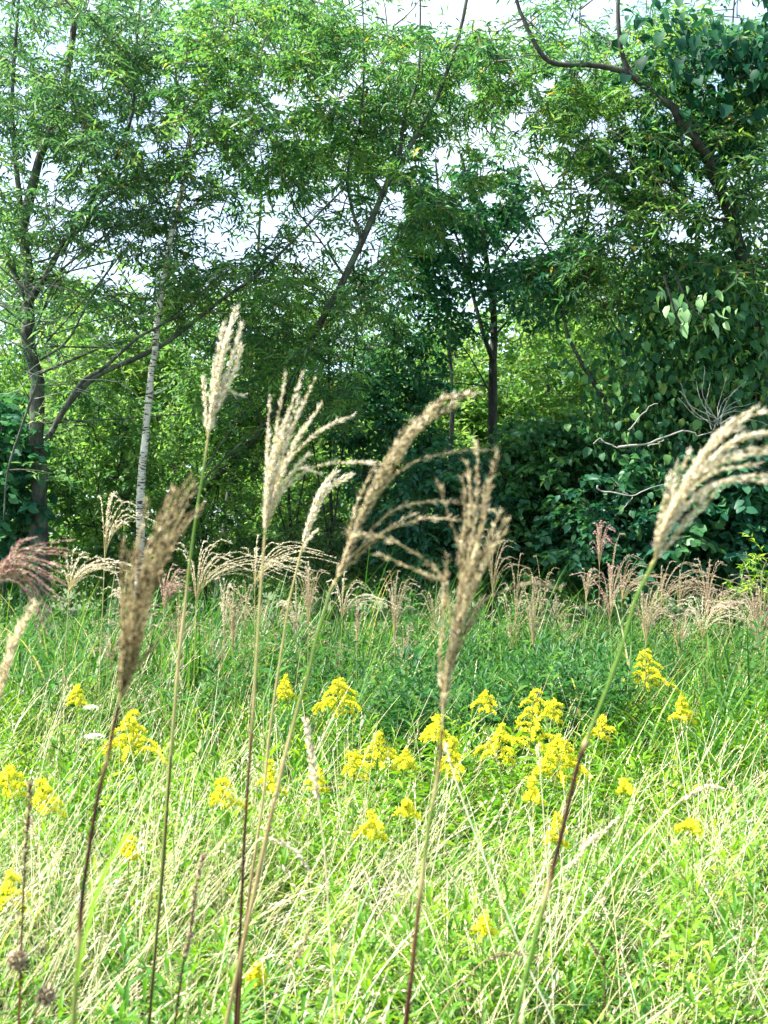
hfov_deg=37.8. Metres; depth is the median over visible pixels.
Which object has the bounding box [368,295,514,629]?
tree
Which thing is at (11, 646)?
plume grass
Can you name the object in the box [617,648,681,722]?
goldenrod
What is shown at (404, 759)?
goldenrod
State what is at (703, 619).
plume grass
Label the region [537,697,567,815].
goldenrod
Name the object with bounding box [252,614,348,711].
plume grass
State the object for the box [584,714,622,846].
goldenrod
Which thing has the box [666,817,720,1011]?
goldenrod
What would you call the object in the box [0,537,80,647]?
plume grass
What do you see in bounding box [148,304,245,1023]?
plume grass
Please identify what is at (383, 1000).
meadow herbs
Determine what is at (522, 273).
sapling
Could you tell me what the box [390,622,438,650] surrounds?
plume grass
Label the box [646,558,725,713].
plume grass
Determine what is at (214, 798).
goldenrod
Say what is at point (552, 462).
shrub
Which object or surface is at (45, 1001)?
dried flower
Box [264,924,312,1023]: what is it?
cocksfoot grass
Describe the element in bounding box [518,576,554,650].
plume grass
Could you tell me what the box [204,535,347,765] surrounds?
plume grass
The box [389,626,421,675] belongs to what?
plume grass
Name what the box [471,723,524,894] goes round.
goldenrod
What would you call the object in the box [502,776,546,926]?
goldenrod
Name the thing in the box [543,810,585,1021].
goldenrod
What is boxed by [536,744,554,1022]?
dry stalk
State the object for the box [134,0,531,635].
willow tree
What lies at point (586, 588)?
plume grass
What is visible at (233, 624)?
plume grass
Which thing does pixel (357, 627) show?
plume grass
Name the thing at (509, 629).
plume grass
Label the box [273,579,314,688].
plume grass
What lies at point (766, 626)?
plume grass
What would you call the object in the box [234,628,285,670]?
plume grass
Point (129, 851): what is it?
goldenrod
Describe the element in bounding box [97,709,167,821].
goldenrod
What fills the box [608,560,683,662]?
plume grass
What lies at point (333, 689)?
goldenrod
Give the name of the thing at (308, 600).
plume grass
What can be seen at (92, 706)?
white flower
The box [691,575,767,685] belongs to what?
plume grass
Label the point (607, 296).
sapling
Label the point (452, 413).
willow tree
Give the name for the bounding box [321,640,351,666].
plume grass
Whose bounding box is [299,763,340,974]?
goldenrod
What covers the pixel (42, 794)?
goldenrod
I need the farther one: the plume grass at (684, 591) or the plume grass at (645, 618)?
the plume grass at (684, 591)
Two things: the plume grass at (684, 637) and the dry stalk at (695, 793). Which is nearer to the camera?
the dry stalk at (695, 793)
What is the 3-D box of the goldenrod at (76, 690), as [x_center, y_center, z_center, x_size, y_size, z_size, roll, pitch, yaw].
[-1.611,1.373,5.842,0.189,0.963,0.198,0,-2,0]
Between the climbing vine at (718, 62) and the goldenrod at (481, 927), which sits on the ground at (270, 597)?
the goldenrod at (481, 927)
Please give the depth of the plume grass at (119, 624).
8.27 m
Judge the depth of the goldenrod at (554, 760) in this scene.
4.51 m
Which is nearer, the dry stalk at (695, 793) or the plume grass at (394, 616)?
the dry stalk at (695, 793)
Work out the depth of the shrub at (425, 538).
12.50 m
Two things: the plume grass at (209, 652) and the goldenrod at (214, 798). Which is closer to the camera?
the goldenrod at (214, 798)
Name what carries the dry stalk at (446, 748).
on the ground at (270, 597)
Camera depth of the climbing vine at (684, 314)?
10.99 m
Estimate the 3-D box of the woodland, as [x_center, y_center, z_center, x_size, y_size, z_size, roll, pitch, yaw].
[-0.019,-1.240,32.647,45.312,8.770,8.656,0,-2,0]
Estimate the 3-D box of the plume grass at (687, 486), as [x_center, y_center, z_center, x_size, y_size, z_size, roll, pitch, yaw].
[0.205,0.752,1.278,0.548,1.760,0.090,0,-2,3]
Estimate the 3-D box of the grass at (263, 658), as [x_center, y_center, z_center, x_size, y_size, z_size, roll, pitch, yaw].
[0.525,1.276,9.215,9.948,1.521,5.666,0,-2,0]
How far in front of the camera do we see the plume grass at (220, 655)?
8.34 m
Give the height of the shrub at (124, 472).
3.929 m
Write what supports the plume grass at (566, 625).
on the ground at (270, 597)
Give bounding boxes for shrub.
[0,390,65,631]
[22,377,184,634]
[110,353,286,629]
[200,332,371,638]
[229,267,421,653]
[305,345,461,631]
[369,433,544,602]
[460,407,626,616]
[529,452,735,642]
[615,450,767,633]
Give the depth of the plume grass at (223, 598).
7.78 m
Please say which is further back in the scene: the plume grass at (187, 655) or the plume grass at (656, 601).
the plume grass at (656, 601)
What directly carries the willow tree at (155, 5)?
on the ground at (270, 597)
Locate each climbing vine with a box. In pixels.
[550,181,767,599]
[576,27,767,243]
[609,0,767,168]
[656,276,736,338]
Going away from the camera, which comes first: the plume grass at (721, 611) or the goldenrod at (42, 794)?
the goldenrod at (42, 794)
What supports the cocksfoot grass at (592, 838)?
on the ground at (270, 597)
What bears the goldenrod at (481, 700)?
on the ground at (270, 597)
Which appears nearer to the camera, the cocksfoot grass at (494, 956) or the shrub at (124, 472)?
the cocksfoot grass at (494, 956)
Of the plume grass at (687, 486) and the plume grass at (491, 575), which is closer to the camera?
the plume grass at (687, 486)
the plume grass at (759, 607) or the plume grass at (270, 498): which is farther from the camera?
the plume grass at (759, 607)
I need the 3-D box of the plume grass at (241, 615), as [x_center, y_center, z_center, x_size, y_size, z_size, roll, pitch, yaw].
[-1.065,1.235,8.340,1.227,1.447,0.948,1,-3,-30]
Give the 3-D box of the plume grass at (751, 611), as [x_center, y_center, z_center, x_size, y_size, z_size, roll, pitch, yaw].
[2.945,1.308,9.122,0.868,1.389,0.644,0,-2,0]
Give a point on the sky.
(488, 10)
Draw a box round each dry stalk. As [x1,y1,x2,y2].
[148,756,171,1023]
[210,837,309,1016]
[443,742,554,1023]
[520,784,725,1012]
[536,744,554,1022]
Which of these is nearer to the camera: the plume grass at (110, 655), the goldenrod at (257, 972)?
the goldenrod at (257, 972)
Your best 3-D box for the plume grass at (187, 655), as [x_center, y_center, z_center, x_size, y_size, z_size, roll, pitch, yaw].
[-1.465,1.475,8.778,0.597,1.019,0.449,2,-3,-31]
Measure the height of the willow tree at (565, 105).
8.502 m
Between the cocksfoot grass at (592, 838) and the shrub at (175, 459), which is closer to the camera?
the cocksfoot grass at (592, 838)
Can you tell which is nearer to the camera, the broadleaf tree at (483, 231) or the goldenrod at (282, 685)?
the goldenrod at (282, 685)
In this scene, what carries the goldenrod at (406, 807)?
on the ground at (270, 597)
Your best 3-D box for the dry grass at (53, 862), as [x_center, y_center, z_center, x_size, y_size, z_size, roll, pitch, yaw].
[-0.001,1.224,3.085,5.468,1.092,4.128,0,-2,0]
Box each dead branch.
[0,261,160,413]
[593,403,712,447]
[596,477,673,515]
[678,366,766,430]
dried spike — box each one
[17,780,32,1023]
[174,852,206,1023]
[587,937,605,1022]
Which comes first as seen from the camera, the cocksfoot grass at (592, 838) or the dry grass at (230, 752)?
the cocksfoot grass at (592, 838)
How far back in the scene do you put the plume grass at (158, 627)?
10.06 m
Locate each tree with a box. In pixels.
[0,0,345,645]
[0,253,107,628]
[7,249,233,629]
[14,0,391,619]
[117,286,324,633]
[125,0,312,588]
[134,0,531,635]
[231,416,417,629]
[240,0,563,639]
[250,279,431,631]
[338,152,599,644]
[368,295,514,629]
[407,0,767,653]
[435,265,669,638]
[470,0,767,634]
[507,233,690,632]
[611,235,767,626]
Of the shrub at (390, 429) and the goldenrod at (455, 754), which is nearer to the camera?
the goldenrod at (455, 754)
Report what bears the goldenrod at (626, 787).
on the ground at (270, 597)
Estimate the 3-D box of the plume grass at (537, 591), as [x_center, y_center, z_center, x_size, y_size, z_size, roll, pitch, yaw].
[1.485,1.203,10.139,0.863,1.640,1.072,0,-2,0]
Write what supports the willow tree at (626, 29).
on the ground at (270, 597)
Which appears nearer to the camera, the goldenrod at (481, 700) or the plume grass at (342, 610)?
the goldenrod at (481, 700)
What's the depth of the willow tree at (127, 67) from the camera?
11.88 m
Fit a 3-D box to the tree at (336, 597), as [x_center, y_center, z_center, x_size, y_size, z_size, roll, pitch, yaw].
[-0.915,-1.210,24.983,5.500,7.984,4.447,0,-2,0]
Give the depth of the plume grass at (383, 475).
1.50 m
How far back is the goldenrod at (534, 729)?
5.67 m
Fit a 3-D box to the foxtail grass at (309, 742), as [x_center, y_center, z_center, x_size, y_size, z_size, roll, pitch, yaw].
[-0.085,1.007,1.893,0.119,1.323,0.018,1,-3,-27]
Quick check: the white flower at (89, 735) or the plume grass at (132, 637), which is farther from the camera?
the white flower at (89, 735)
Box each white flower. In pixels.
[83,704,97,756]
[84,733,103,836]
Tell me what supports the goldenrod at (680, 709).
on the ground at (270, 597)
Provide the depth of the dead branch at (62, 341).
11.40 m
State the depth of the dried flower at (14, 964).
1.60 m
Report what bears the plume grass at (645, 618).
on the ground at (270, 597)
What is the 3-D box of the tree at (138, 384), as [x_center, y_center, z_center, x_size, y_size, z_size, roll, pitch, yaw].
[-5.141,-1.433,21.914,4.428,8.143,4.481,0,-2,0]
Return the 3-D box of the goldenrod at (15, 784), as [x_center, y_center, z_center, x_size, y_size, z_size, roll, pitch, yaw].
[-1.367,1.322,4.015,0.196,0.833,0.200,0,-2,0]
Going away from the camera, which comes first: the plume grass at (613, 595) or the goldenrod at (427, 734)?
the goldenrod at (427, 734)
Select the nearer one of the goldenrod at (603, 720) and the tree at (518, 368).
the goldenrod at (603, 720)
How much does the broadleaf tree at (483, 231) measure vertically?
7.578 m
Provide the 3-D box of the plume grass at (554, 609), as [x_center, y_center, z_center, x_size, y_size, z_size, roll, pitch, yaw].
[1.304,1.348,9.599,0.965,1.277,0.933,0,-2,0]
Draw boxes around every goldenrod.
[0,763,32,943]
[0,866,35,1003]
[14,776,67,926]
[61,683,92,818]
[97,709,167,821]
[101,833,155,987]
[202,776,249,981]
[218,960,283,1023]
[253,758,299,895]
[273,673,298,767]
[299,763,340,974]
[311,677,361,785]
[334,749,369,942]
[351,808,402,1001]
[354,729,400,852]
[381,747,423,901]
[386,797,435,964]
[418,713,461,887]
[437,736,484,867]
[450,909,504,1023]
[470,689,498,859]
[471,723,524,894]
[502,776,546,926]
[513,688,559,820]
[530,733,591,866]
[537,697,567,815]
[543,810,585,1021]
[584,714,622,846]
[597,777,647,958]
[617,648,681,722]
[663,695,696,838]
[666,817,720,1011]
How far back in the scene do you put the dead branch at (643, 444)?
11.30 m
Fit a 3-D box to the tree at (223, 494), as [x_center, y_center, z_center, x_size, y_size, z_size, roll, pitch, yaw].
[-3.627,-1.196,23.968,5.274,7.791,4.420,0,-2,0]
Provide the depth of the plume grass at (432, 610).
9.72 m
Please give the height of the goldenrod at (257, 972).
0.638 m
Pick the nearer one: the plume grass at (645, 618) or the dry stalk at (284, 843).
the dry stalk at (284, 843)
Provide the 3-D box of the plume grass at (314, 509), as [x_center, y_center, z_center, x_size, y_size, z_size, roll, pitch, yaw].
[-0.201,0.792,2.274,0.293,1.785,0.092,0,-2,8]
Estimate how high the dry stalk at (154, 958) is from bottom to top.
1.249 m
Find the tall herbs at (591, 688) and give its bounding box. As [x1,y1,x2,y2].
[316,610,641,832]
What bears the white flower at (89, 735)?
on the ground at (270, 597)
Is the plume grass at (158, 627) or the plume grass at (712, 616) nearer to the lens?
the plume grass at (712, 616)
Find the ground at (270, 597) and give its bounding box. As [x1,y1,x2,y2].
[0,565,766,1022]
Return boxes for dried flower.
[5,946,29,1023]
[32,983,58,1023]
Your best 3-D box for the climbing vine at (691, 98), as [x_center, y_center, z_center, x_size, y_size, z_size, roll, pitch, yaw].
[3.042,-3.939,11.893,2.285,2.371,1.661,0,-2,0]
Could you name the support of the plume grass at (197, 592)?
on the ground at (270, 597)
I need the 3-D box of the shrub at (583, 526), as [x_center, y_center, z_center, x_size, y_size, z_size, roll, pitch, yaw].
[2.651,0.749,12.184,2.292,2.843,2.448,0,-2,0]
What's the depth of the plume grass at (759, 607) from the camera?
8.24 m
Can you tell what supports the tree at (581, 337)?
on the ground at (270, 597)
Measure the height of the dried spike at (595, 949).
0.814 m
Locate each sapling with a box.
[480,224,646,621]
[535,258,711,640]
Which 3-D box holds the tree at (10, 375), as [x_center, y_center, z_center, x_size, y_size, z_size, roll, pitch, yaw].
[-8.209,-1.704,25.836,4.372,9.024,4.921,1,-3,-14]
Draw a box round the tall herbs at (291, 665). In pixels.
[0,576,767,767]
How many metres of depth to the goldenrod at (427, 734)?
4.95 m
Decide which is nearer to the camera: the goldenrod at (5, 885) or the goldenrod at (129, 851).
the goldenrod at (5, 885)
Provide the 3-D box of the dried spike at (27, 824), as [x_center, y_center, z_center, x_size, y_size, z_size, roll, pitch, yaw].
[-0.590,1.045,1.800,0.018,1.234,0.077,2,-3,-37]
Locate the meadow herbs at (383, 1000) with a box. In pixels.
[0,750,767,1023]
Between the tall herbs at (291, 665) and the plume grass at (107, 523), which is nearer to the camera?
the plume grass at (107, 523)
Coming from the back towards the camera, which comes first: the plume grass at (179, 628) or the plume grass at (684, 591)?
the plume grass at (684, 591)
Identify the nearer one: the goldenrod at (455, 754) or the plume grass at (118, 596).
the goldenrod at (455, 754)
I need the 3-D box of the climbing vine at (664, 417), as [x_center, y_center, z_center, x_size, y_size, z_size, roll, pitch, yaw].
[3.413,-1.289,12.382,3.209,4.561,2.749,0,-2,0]
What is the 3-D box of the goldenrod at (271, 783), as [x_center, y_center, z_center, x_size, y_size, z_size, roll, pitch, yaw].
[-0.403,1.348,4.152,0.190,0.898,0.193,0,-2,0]
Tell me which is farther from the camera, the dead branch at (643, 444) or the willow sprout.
the dead branch at (643, 444)
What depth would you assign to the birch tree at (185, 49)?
11.37 m
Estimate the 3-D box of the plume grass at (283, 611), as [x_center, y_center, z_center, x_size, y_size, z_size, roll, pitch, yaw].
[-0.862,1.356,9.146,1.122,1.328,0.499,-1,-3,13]
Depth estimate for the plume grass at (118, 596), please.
7.66 m
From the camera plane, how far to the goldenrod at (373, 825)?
3.53 m
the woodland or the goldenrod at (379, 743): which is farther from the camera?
the woodland
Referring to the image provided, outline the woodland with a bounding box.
[0,308,752,620]
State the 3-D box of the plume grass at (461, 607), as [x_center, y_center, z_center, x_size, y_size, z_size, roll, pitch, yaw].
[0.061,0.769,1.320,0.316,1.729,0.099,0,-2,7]
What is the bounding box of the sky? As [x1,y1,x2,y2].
[0,0,767,560]
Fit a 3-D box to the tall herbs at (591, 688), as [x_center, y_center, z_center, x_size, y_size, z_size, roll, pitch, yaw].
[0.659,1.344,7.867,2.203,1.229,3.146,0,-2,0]
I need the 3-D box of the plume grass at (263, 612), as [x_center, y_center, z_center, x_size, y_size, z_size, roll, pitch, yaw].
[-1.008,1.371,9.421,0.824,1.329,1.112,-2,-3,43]
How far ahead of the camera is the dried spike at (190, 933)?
1.80 m
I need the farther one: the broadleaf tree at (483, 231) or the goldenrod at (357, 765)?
the broadleaf tree at (483, 231)
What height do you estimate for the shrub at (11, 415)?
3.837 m
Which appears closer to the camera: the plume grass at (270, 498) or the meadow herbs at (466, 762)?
the plume grass at (270, 498)
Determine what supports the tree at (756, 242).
on the ground at (270, 597)
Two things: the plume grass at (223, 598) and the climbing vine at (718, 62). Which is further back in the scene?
the climbing vine at (718, 62)
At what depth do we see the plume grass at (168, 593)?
6.80 m
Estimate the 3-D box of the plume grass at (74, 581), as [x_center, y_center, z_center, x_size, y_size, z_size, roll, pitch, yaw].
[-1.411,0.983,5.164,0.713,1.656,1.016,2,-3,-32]
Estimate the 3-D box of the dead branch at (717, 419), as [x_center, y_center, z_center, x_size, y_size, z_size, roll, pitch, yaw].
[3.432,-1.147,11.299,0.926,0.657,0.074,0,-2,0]
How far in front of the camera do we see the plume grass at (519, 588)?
10.08 m
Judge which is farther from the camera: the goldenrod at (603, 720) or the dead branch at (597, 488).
the dead branch at (597, 488)
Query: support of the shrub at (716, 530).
on the ground at (270, 597)
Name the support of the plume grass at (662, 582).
on the ground at (270, 597)
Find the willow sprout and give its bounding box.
[721,532,767,617]
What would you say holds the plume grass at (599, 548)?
on the ground at (270, 597)
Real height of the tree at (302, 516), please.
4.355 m
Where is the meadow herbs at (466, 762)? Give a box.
[0,661,767,922]
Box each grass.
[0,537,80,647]
[0,594,767,742]
[0,596,40,703]
[0,638,767,937]
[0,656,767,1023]
[0,719,767,1023]
[5,547,183,901]
[19,570,135,734]
[29,492,162,825]
[70,472,206,1023]
[80,564,209,765]
[83,631,119,708]
[90,599,170,711]
[133,539,311,776]
[145,609,190,657]
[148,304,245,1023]
[159,637,213,677]
[160,599,251,716]
[165,581,277,736]
[177,578,237,741]
[194,582,315,702]
[196,620,223,684]
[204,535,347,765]
[211,629,243,687]
[224,386,496,1023]
[234,369,381,1023]
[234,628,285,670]
[237,464,352,1023]
[237,597,313,685]
[242,597,281,632]
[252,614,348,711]
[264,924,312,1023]
[269,561,354,735]
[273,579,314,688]
[302,716,335,1023]
[304,571,405,748]
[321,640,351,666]
[322,601,414,721]
[331,570,418,705]
[345,435,562,1023]
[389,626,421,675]
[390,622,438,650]
[413,587,453,659]
[435,950,540,1023]
[479,593,546,647]
[480,529,530,636]
[491,814,619,1023]
[502,595,592,657]
[503,553,545,623]
[513,402,767,1023]
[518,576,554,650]
[519,556,558,633]
[545,568,608,654]
[553,613,580,650]
[570,565,667,717]
[576,520,680,675]
[583,533,678,701]
[587,584,720,769]
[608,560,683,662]
[627,561,737,684]
[634,585,695,666]
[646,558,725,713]
[656,596,760,710]
[662,607,707,695]
[671,570,713,689]
[671,582,756,700]
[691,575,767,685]
[694,583,767,687]
[707,571,767,717]
[740,589,767,659]
[755,587,767,658]
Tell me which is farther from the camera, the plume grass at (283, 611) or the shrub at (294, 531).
the shrub at (294, 531)
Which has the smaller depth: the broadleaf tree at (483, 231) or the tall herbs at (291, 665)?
the tall herbs at (291, 665)
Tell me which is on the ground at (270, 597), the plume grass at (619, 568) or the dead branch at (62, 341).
the plume grass at (619, 568)
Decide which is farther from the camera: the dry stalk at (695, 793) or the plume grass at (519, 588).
the plume grass at (519, 588)

